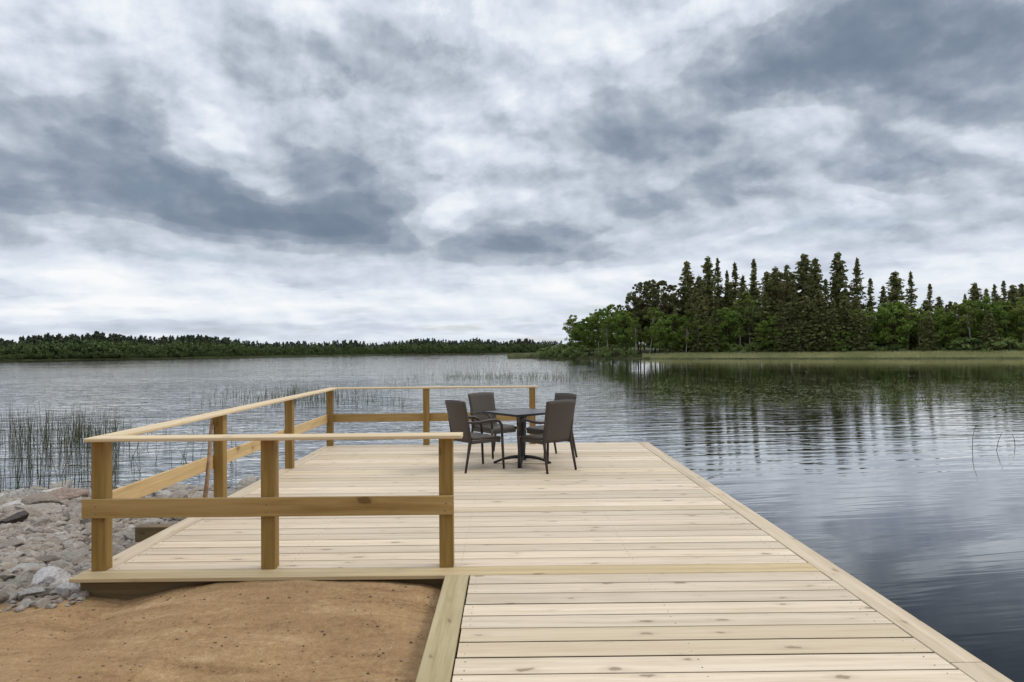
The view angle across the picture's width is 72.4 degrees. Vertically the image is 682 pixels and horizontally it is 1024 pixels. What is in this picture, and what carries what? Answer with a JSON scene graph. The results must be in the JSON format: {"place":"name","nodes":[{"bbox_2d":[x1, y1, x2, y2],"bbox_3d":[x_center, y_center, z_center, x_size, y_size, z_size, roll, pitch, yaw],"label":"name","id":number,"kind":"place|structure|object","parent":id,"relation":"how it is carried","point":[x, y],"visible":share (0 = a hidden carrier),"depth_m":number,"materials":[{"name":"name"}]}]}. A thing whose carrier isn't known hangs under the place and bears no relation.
{"place":"outdoors","nodes":[
{"label":"outdoors","id":0,"kind":"place"},
{"bbox_2d":[0,579,469,681],"bbox_3d":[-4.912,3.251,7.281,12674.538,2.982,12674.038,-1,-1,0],"label":"ground","id":1,"kind":"structure","parent":0,"point":[328,610],"depth_m":4.26,"materials":[{"name":"sand"}]},
{"bbox_2d":[17,587,43,600],"bbox_3d":[-3.571,1.894,5.198,0.173,0.134,0.181,0,-1,-37],"label":"stone","id":2,"kind":"object","parent":1,"relation":"on","point":[26,592],"visible":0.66,"depth_m":5.15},
{"bbox_2d":[55,582,79,594],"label":"stone","id":3,"kind":"object","parent":1,"relation":"on","point":[60,589],"visible":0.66,"depth_m":5.14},
{"bbox_2d":[0,488,234,611],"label":"rubble","id":4,"kind":"object","parent":1,"relation":"on","point":[10,591],"visible":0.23,"depth_m":6.83,"materials":[{"name":"stone"}]},
{"bbox_2d":[0,539,24,548],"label":"stone","id":5,"kind":"object","parent":4,"relation":"on","point":[14,543],"visible":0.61,"depth_m":7.03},
{"bbox_2d":[0,510,29,523],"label":"stone","id":6,"kind":"object","parent":4,"relation":"on","point":[21,516],"visible":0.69,"depth_m":8.53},
{"bbox_2d":[2,571,32,588],"bbox_3d":[-3.852,1.907,5.497,0.234,0.156,0.276,11,7,35],"label":"stone","id":7,"kind":"object","parent":4,"relation":"on","point":[21,581],"visible":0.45,"depth_m":5.45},
{"bbox_2d":[9,488,41,496],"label":"stone","id":8,"kind":"object","parent":4,"relation":"on","point":[24,492],"visible":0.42,"depth_m":11.14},
{"bbox_2d":[13,503,61,513],"bbox_3d":[-6.293,2.314,9.298,0.556,0.264,0.365,0,-1,-38],"label":"stone","id":9,"kind":"object","parent":4,"relation":"on","point":[48,508],"visible":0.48,"depth_m":9.35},
{"bbox_2d":[21,492,62,504],"bbox_3d":[-6.755,2.338,10.059,0.572,0.286,0.330,8,5,-11],"label":"stone","id":10,"kind":"object","parent":4,"relation":"on","point":[38,498],"visible":0.47,"depth_m":9.98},
{"bbox_2d":[31,566,70,585],"bbox_3d":[-3.693,1.890,5.577,0.291,0.178,0.344,-4,-3,-18],"label":"stone","id":11,"kind":"object","parent":4,"relation":"on","point":[47,575],"visible":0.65,"depth_m":5.52,"materials":[{"name":"stone"}]},
{"bbox_2d":[46,487,89,499],"bbox_3d":[-7.005,2.418,10.942,0.774,0.245,0.644,-1,-1,5],"label":"stone","id":12,"kind":"object","parent":4,"relation":"on","point":[62,493],"visible":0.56,"depth_m":10.81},
{"bbox_2d":[63,502,81,519],"bbox_3d":[-5.366,2.210,8.959,0.605,0.338,0.512,9,9,13],"label":"stone","id":13,"kind":"object","parent":4,"relation":"on","point":[75,510],"visible":0.2,"depth_m":8.80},
{"bbox_2d":[60,548,89,560],"bbox_3d":[-4.090,2.008,6.523,0.256,0.114,0.330,-13,5,-15],"label":"stone","id":14,"kind":"object","parent":4,"relation":"on","point":[72,553],"visible":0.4,"depth_m":6.50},
{"bbox_2d":[237,476,258,485],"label":"stone","id":15,"kind":"object","parent":4,"relation":"on","point":[247,480],"visible":0.34,"depth_m":11.87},
{"bbox_2d":[0,582,428,681],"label":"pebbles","id":16,"kind":"object","parent":1,"relation":"on","point":[400,660],"visible":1,"depth_m":4.25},
{"bbox_2d":[69,442,1012,681],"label":"wooden deck","id":17,"kind":"structure","parent":1,"relation":"on","point":[628,562],"depth_m":5.08,"materials":[{"name":"brown wood"}]},
{"bbox_2d":[81,386,537,570],"bbox_3d":[-1.353,1.231,8.572,3.638,0.986,7.000,-1,-1,0],"label":"wooden railing","id":18,"kind":"object","parent":17,"relation":"on","point":[103,505],"visible":0.97,"depth_m":5.17,"materials":[{"name":"brown wood"}]},
{"bbox_2d":[203,418,213,497],"bbox_3d":[-3.108,1.171,7.183,0.052,0.833,0.310,0,-1,-7],"label":"wooden stick","id":19,"kind":"object","parent":18,"relation":"attached to","point":[207,478],"visible":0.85,"depth_m":7.15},
{"bbox_2d":[445,400,504,472],"bbox_3d":[-0.519,1.260,9.515,0.660,0.948,0.605,0,-1,-36],"label":"wicker armchair","id":20,"kind":"object","parent":17,"relation":"on","point":[458,418],"visible":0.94,"depth_m":9.34,"materials":[{"name":"wicker"}]},
{"bbox_2d":[468,392,518,458],"bbox_3d":[-0.295,1.274,10.745,0.605,0.948,0.660,0,-1,-40],"label":"wicker armchair","id":21,"kind":"object","parent":17,"relation":"on","point":[479,402],"visible":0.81,"depth_m":10.83,"materials":[{"name":"wicker"}]},
{"bbox_2d":[482,408,550,467],"bbox_3d":[0.142,1.363,9.914,0.800,0.736,0.800,0,-1,-38],"label":"cafe table","id":22,"kind":"object","parent":17,"relation":"on","point":[520,413],"visible":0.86,"depth_m":9.87,"materials":[{"name":"metal"}]},
{"bbox_2d":[517,400,576,473],"bbox_3d":[0.478,1.250,9.419,0.605,0.948,0.661,0,-1,-37],"label":"wicker armchair","id":23,"kind":"object","parent":17,"relation":"on","point":[558,421],"visible":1,"depth_m":9.21,"materials":[{"name":"wicker"}]},
{"bbox_2d":[525,393,577,456],"bbox_3d":[0.580,1.263,10.466,0.660,0.948,0.605,0,-1,-34],"label":"wicker armchair","id":24,"kind":"object","parent":17,"relation":"on","point":[536,430],"visible":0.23,"depth_m":10.49,"materials":[{"name":"wicker"}]},
{"bbox_2d":[0,352,535,360],"bbox_3d":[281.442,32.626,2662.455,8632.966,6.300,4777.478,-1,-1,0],"label":"shore","id":25,"kind":"structure","parent":0,"point":[89,358],"depth_m":368.09,"materials":[{"name":"plant"}]},
{"bbox_2d":[0,331,649,359],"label":"wood","id":26,"kind":"object","parent":25,"relation":"on","point":[93,345],"visible":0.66,"depth_m":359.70,"materials":[{"name":"plant"}]},
{"bbox_2d":[0,353,1023,681],"bbox_3d":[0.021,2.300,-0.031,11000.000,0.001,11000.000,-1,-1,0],"label":"water","id":27,"kind":"structure","parent":0,"point":[916,513],"depth_m":20.19,"materials":[{"name":"liquid"}]},
{"bbox_2d":[0,399,131,491],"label":"reed bed","id":28,"kind":"object","parent":27,"relation":"on","point":[78,432],"visible":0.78,"depth_m":17.05,"materials":[{"name":"plant"}]},
{"bbox_2d":[123,413,235,473],"bbox_3d":[-8.032,2.248,17.113,2.688,0.785,9.021,0,-1,-31],"label":"reed bed","id":29,"kind":"object","parent":27,"relation":"on","point":[171,454],"visible":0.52,"depth_m":14.66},
{"bbox_2d":[188,380,409,406],"bbox_3d":[-12.380,2.577,37.422,15.854,0.750,17.226,-1,-1,0],"label":"reed bed","id":30,"kind":"object","parent":27,"relation":"on","point":[298,392],"visible":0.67,"depth_m":34.18,"materials":[{"name":"plant"}]},
{"bbox_2d":[380,366,623,382],"bbox_3d":[-1.742,2.786,61.899,23.286,0.799,29.126,-1,-1,0],"label":"reed bed","id":31,"kind":"object","parent":27,"relation":"on","point":[503,372],"visible":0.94,"depth_m":56.85,"materials":[{"name":"plant"}]},
{"bbox_2d":[603,367,1023,406],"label":"reed bed","id":32,"kind":"object","parent":27,"relation":"on","point":[854,400],"visible":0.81,"depth_m":33.15,"materials":[{"name":"plant"}]},
{"bbox_2d":[634,372,1023,410],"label":"floating leaves","id":33,"kind":"object","parent":27,"relation":"on","point":[840,391],"visible":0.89,"depth_m":34.59,"materials":[{"name":"plant"}]},
{"bbox_2d":[0,0,1023,346],"label":"sky","id":34,"kind":"structure","parent":0,"point":[271,171],"materials":[{"name":"grey"}]},
{"bbox_2d":[507,347,1023,358],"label":"wooded point","id":35,"kind":"structure","parent":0,"point":[530,355],"depth_m":177.19,"materials":[{"name":"plant"}]},
{"bbox_2d":[562,315,584,350],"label":"birch tree","id":36,"kind":"object","parent":35,"relation":"on","point":[570,321],"visible":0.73,"depth_m":190.93,"materials":[{"name":"green plant"}]},
{"bbox_2d":[568,321,586,354],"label":"leafy tree","id":37,"kind":"object","parent":35,"relation":"on","point":[577,329],"visible":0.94,"depth_m":187.41,"materials":[{"name":"green plant"}]},
{"bbox_2d":[566,345,591,356],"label":"willow bush","id":38,"kind":"object","parent":35,"relation":"on","point":[578,351],"visible":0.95,"depth_m":185.04,"materials":[{"name":"green plant"}]},
{"bbox_2d":[570,317,601,354],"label":"leafy tree","id":39,"kind":"object","parent":35,"relation":"on","point":[588,341],"visible":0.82,"depth_m":187.32,"materials":[{"name":"green plant"}]},
{"bbox_2d":[586,308,607,354],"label":"birch tree","id":40,"kind":"object","parent":35,"relation":"on","point":[595,324],"visible":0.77,"depth_m":185.93,"materials":[{"name":"green plant"}]},
{"bbox_2d":[600,320,612,352],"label":"birch tree","id":41,"kind":"object","parent":35,"relation":"on","point":[605,324],"visible":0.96,"depth_m":180.65,"materials":[{"name":"green plant"}]},
{"bbox_2d":[594,304,627,354],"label":"leafy tree","id":42,"kind":"object","parent":35,"relation":"on","point":[607,311],"visible":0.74,"depth_m":182.85,"materials":[{"name":"green plant"}]},
{"bbox_2d":[610,311,639,352],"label":"leafy tree","id":43,"kind":"object","parent":35,"relation":"on","point":[624,335],"visible":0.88,"depth_m":178.07,"materials":[{"name":"green plant"}]},
{"bbox_2d":[624,296,640,353],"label":"pine tree","id":44,"kind":"object","parent":35,"relation":"on","point":[628,306],"visible":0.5,"depth_m":184.38,"materials":[{"name":"green plant"}]},
{"bbox_2d":[627,320,642,342],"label":"birch tree","id":45,"kind":"object","parent":35,"relation":"on","point":[635,325],"visible":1,"depth_m":173.95,"materials":[{"name":"green plant"}]},
{"bbox_2d":[627,282,652,353],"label":"pine tree","id":46,"kind":"object","parent":35,"relation":"on","point":[639,287],"visible":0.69,"depth_m":185.15,"materials":[{"name":"green plant"}]},
{"bbox_2d":[636,307,667,352],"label":"birch tree","id":47,"kind":"object","parent":35,"relation":"on","point":[653,311],"visible":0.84,"depth_m":173.88,"materials":[{"name":"green plant"}]},
{"bbox_2d":[636,279,668,352],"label":"pine tree","id":48,"kind":"object","parent":35,"relation":"on","point":[650,285],"visible":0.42,"depth_m":185.75,"materials":[{"name":"green plant"}]},
{"bbox_2d":[649,321,668,353],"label":"leafy tree","id":49,"kind":"object","parent":35,"relation":"on","point":[655,344],"visible":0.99,"depth_m":170.20,"materials":[{"name":"green plant"}]},
{"bbox_2d":[647,280,674,352],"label":"pine tree","id":50,"kind":"object","parent":35,"relation":"on","point":[658,298],"visible":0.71,"depth_m":180.94,"materials":[{"name":"green plant"}]},
{"bbox_2d":[657,313,686,351],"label":"leafy tree","id":51,"kind":"object","parent":35,"relation":"on","point":[672,334],"visible":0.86,"depth_m":170.57,"materials":[{"name":"green plant"}]},
{"bbox_2d":[660,284,684,349],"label":"pine tree","id":52,"kind":"object","parent":35,"relation":"on","point":[674,295],"visible":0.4,"depth_m":182.50,"materials":[{"name":"green plant"}]},
{"bbox_2d":[669,261,697,352],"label":"spruce tree","id":53,"kind":"object","parent":35,"relation":"on","point":[686,288],"visible":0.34,"depth_m":182.50,"materials":[{"name":"green plant"}]},
{"bbox_2d":[677,321,694,352],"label":"birch tree","id":54,"kind":"object","parent":35,"relation":"on","point":[688,334],"visible":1,"depth_m":167.72,"materials":[{"name":"green plant"}]},
{"bbox_2d":[684,289,711,328],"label":"pine tree","id":55,"kind":"object","parent":35,"relation":"on","point":[694,298],"visible":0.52,"depth_m":171.01,"materials":[{"name":"green plant"}]},
{"bbox_2d":[689,317,706,347],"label":"birch tree","id":56,"kind":"object","parent":35,"relation":"on","point":[695,323],"visible":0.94,"depth_m":167.00,"materials":[{"name":"green plant"}]},
{"bbox_2d":[688,295,711,352],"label":"spruce tree","id":57,"kind":"object","parent":35,"relation":"on","point":[701,310],"visible":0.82,"depth_m":167.41,"materials":[{"name":"green plant"}]},
{"bbox_2d":[693,256,725,350],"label":"spruce tree","id":58,"kind":"object","parent":35,"relation":"on","point":[707,287],"visible":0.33,"depth_m":175.08,"materials":[{"name":"green plant"}]},
{"bbox_2d":[702,310,728,353],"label":"spruce tree","id":59,"kind":"object","parent":35,"relation":"on","point":[714,321],"visible":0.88,"depth_m":164.02,"materials":[{"name":"green plant"}]},
{"bbox_2d":[714,258,723,313],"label":"spruce tree","id":60,"kind":"object","parent":35,"relation":"on","point":[717,272],"visible":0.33,"depth_m":179.75,"materials":[{"name":"green plant"}]},
{"bbox_2d":[702,307,746,350],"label":"leafy tree","id":61,"kind":"object","parent":35,"relation":"on","point":[727,320],"visible":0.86,"depth_m":162.91,"materials":[{"name":"green plant"}]},
{"bbox_2d":[724,262,740,343],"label":"spruce tree","id":62,"kind":"object","parent":35,"relation":"on","point":[734,285],"visible":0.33,"depth_m":175.37,"materials":[{"name":"green plant"}]},
{"bbox_2d":[725,301,754,351],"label":"birch tree","id":63,"kind":"object","parent":35,"relation":"on","point":[733,307],"visible":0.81,"depth_m":163.06,"materials":[{"name":"green plant"}]},
{"bbox_2d":[729,275,753,349],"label":"spruce tree","id":64,"kind":"object","parent":35,"relation":"on","point":[742,290],"visible":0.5,"depth_m":165.01,"materials":[{"name":"green plant"}]},
{"bbox_2d":[736,291,759,347],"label":"birch tree","id":65,"kind":"object","parent":35,"relation":"on","point":[748,300],"visible":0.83,"depth_m":163.43,"materials":[{"name":"green plant"}]},
{"bbox_2d":[747,258,761,305],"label":"spruce tree","id":66,"kind":"object","parent":35,"relation":"on","point":[753,271],"visible":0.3,"depth_m":174.79,"materials":[{"name":"green plant"}]},
{"bbox_2d":[750,321,770,350],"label":"leafy tree","id":67,"kind":"object","parent":35,"relation":"on","point":[760,327],"visible":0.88,"depth_m":157.12,"materials":[{"name":"green plant"}]},
{"bbox_2d":[748,292,774,351],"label":"spruce tree","id":68,"kind":"object","parent":35,"relation":"on","point":[763,313],"visible":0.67,"depth_m":158.50,"materials":[{"name":"green plant"}]},
{"bbox_2d":[746,271,787,351],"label":"spruce tree","id":69,"kind":"object","parent":35,"relation":"on","point":[767,283],"visible":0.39,"depth_m":160.73,"materials":[{"name":"green plant"}]},
{"bbox_2d":[760,315,785,351],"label":"leafy tree","id":70,"kind":"object","parent":35,"relation":"on","point":[771,320],"visible":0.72,"depth_m":156.12,"materials":[{"name":"green plant"}]},
{"bbox_2d":[768,300,791,351],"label":"spruce tree","id":71,"kind":"object","parent":35,"relation":"on","point":[781,317],"visible":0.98,"depth_m":155.00,"materials":[{"name":"green plant"}]},
{"bbox_2d":[768,272,799,324],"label":"pine tree","id":72,"kind":"object","parent":35,"relation":"on","point":[779,289],"visible":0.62,"depth_m":160.18,"materials":[{"name":"green plant"}]},
{"bbox_2d":[781,287,802,350],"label":"spruce tree","id":73,"kind":"object","parent":35,"relation":"on","point":[795,308],"visible":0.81,"depth_m":154.70,"materials":[{"name":"green plant"}]},
{"bbox_2d":[788,253,812,334],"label":"spruce tree","id":74,"kind":"object","parent":35,"relation":"on","point":[803,264],"visible":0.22,"depth_m":166.39,"materials":[{"name":"green plant"}]},
{"bbox_2d":[789,295,825,352],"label":"spruce tree","id":75,"kind":"object","parent":35,"relation":"on","point":[806,314],"visible":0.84,"depth_m":152.97,"materials":[{"name":"green plant"}]},
{"bbox_2d":[798,258,830,324],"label":"spruce tree","id":76,"kind":"object","parent":35,"relation":"on","point":[814,282],"visible":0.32,"depth_m":161.32,"materials":[{"name":"green plant"}]},
{"bbox_2d":[801,290,834,351],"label":"spruce tree","id":77,"kind":"object","parent":35,"relation":"on","point":[819,312],"visible":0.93,"depth_m":151.24,"materials":[{"name":"green plant"}]},
{"bbox_2d":[642,349,1023,357],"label":"grass belt","id":78,"kind":"object","parent":35,"relation":"on","point":[914,354],"visible":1,"depth_m":144.22,"materials":[{"name":"plant"}]},
{"bbox_2d":[824,300,841,351],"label":"spruce tree","id":79,"kind":"object","parent":35,"relation":"on","point":[833,320],"visible":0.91,"depth_m":149.63,"materials":[{"name":"green plant"}]},
{"bbox_2d":[824,252,851,350],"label":"spruce tree","id":80,"kind":"object","parent":35,"relation":"on","point":[838,278],"visible":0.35,"depth_m":160.71,"materials":[{"name":"green plant"}]},
{"bbox_2d":[831,329,851,351],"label":"leafy tree","id":81,"kind":"object","parent":35,"relation":"on","point":[841,340],"visible":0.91,"depth_m":148.43,"materials":[{"name":"green plant"}]},
{"bbox_2d":[832,295,857,351],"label":"spruce tree","id":82,"kind":"object","parent":35,"relation":"on","point":[846,313],"visible":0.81,"depth_m":149.75,"materials":[{"name":"green plant"}]},
{"bbox_2d":[847,257,873,343],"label":"spruce tree","id":83,"kind":"object","parent":35,"relation":"on","point":[856,289],"visible":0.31,"depth_m":160.79,"materials":[{"name":"green plant"}]},
{"bbox_2d":[847,308,874,352],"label":"spruce tree","id":84,"kind":"object","parent":35,"relation":"on","point":[860,327],"visible":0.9,"depth_m":147.83,"materials":[{"name":"green plant"}]},
{"bbox_2d":[862,307,878,349],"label":"birch tree","id":85,"kind":"object","parent":35,"relation":"on","point":[871,315],"visible":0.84,"depth_m":148.42,"materials":[{"name":"green plant"}]},
{"bbox_2d":[865,278,877,311],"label":"spruce tree","id":86,"kind":"object","parent":35,"relation":"on","point":[870,289],"visible":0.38,"depth_m":161.35,"materials":[{"name":"green plant"}]},
{"bbox_2d":[868,303,900,346],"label":"leafy tree","id":87,"kind":"object","parent":35,"relation":"on","point":[878,327],"visible":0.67,"depth_m":147.81,"materials":[{"name":"green plant"}]},
{"bbox_2d":[876,301,916,349],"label":"leafy tree","id":88,"kind":"object","parent":35,"relation":"on","point":[898,308],"visible":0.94,"depth_m":145.49,"materials":[{"name":"green plant"}]},
{"bbox_2d":[883,271,911,340],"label":"spruce tree","id":89,"kind":"object","parent":35,"relation":"on","point":[895,286],"visible":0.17,"depth_m":158.43,"materials":[{"name":"green plant"}]},
{"bbox_2d":[896,304,919,344],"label":"birch tree","id":90,"kind":"object","parent":35,"relation":"on","point":[908,314],"visible":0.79,"depth_m":145.67,"materials":[{"name":"green plant"}]},
{"bbox_2d":[904,271,917,349],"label":"spruce tree","id":91,"kind":"object","parent":35,"relation":"on","point":[912,295],"visible":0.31,"depth_m":159.09,"materials":[{"name":"green plant"}]},
{"bbox_2d":[906,322,923,351],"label":"spruce tree","id":92,"kind":"object","parent":35,"relation":"on","point":[913,344],"visible":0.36,"depth_m":148.49,"materials":[{"name":"green plant"}]},
{"bbox_2d":[910,307,934,342],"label":"birch tree","id":93,"kind":"object","parent":35,"relation":"on","point":[920,315],"visible":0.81,"depth_m":144.82,"materials":[{"name":"green plant"}]},
{"bbox_2d":[917,313,941,351],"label":"spruce tree","id":94,"kind":"object","parent":35,"relation":"on","point":[928,341],"visible":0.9,"depth_m":141.40,"materials":[{"name":"green plant"}]},
{"bbox_2d":[919,306,952,345],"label":"leafy tree","id":95,"kind":"object","parent":35,"relation":"on","point":[937,310],"visible":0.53,"depth_m":142.66,"materials":[{"name":"green plant"}]},
{"bbox_2d":[932,311,962,349],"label":"leafy tree","id":96,"kind":"object","parent":35,"relation":"on","point":[942,334],"visible":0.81,"depth_m":141.15,"materials":[{"name":"green plant"}]},
{"bbox_2d":[946,303,967,350],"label":"birch tree","id":97,"kind":"object","parent":35,"relation":"on","point":[964,325],"visible":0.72,"depth_m":141.40,"materials":[{"name":"green plant"}]},
{"bbox_2d":[948,299,986,344],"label":"birch tree","id":98,"kind":"object","parent":35,"relation":"on","point":[965,304],"visible":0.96,"depth_m":139.15,"materials":[{"name":"green plant"}]},
{"bbox_2d":[945,337,993,352],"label":"willow bush","id":99,"kind":"object","parent":35,"relation":"on","point":[957,340],"visible":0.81,"depth_m":137.54,"materials":[{"name":"green plant"}]},
{"bbox_2d":[966,282,983,349],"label":"spruce tree","id":100,"kind":"object","parent":35,"relation":"on","point":[975,290],"visible":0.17,"depth_m":149.69,"materials":[{"name":"green plant"}]},
{"bbox_2d":[962,295,1009,338],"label":"leafy tree","id":101,"kind":"object","parent":35,"relation":"on","point":[986,299],"visible":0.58,"depth_m":138.60,"materials":[{"name":"green plant"}]},
{"bbox_2d":[975,310,1003,351],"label":"spruce tree","id":102,"kind":"object","parent":35,"relation":"on","point":[989,331],"visible":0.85,"depth_m":135.69,"materials":[{"name":"green plant"}]},
{"bbox_2d":[971,305,1021,342],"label":"leafy tree","id":103,"kind":"object","parent":35,"relation":"on","point":[1010,315],"visible":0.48,"depth_m":136.79,"materials":[{"name":"green plant"}]},
{"bbox_2d":[981,336,1023,351],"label":"willow bush","id":104,"kind":"object","parent":35,"relation":"on","point":[999,343],"visible":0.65,"depth_m":133.46,"materials":[{"name":"green plant"}]},
{"bbox_2d":[991,301,1023,347],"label":"birch tree","id":105,"kind":"object","parent":35,"relation":"on","point":[1003,304],"visible":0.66,"depth_m":137.26,"materials":[{"name":"green plant"}]},
{"bbox_2d":[1005,285,1021,342],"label":"spruce tree","id":106,"kind":"object","parent":35,"relation":"on","point":[1013,293],"visible":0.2,"depth_m":146.41,"materials":[{"name":"green plant"}]},
{"bbox_2d":[1008,297,1023,343],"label":"birch tree","id":107,"kind":"object","parent":35,"relation":"on","point":[1020,306],"visible":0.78,"depth_m":136.57,"materials":[{"name":"green plant"}]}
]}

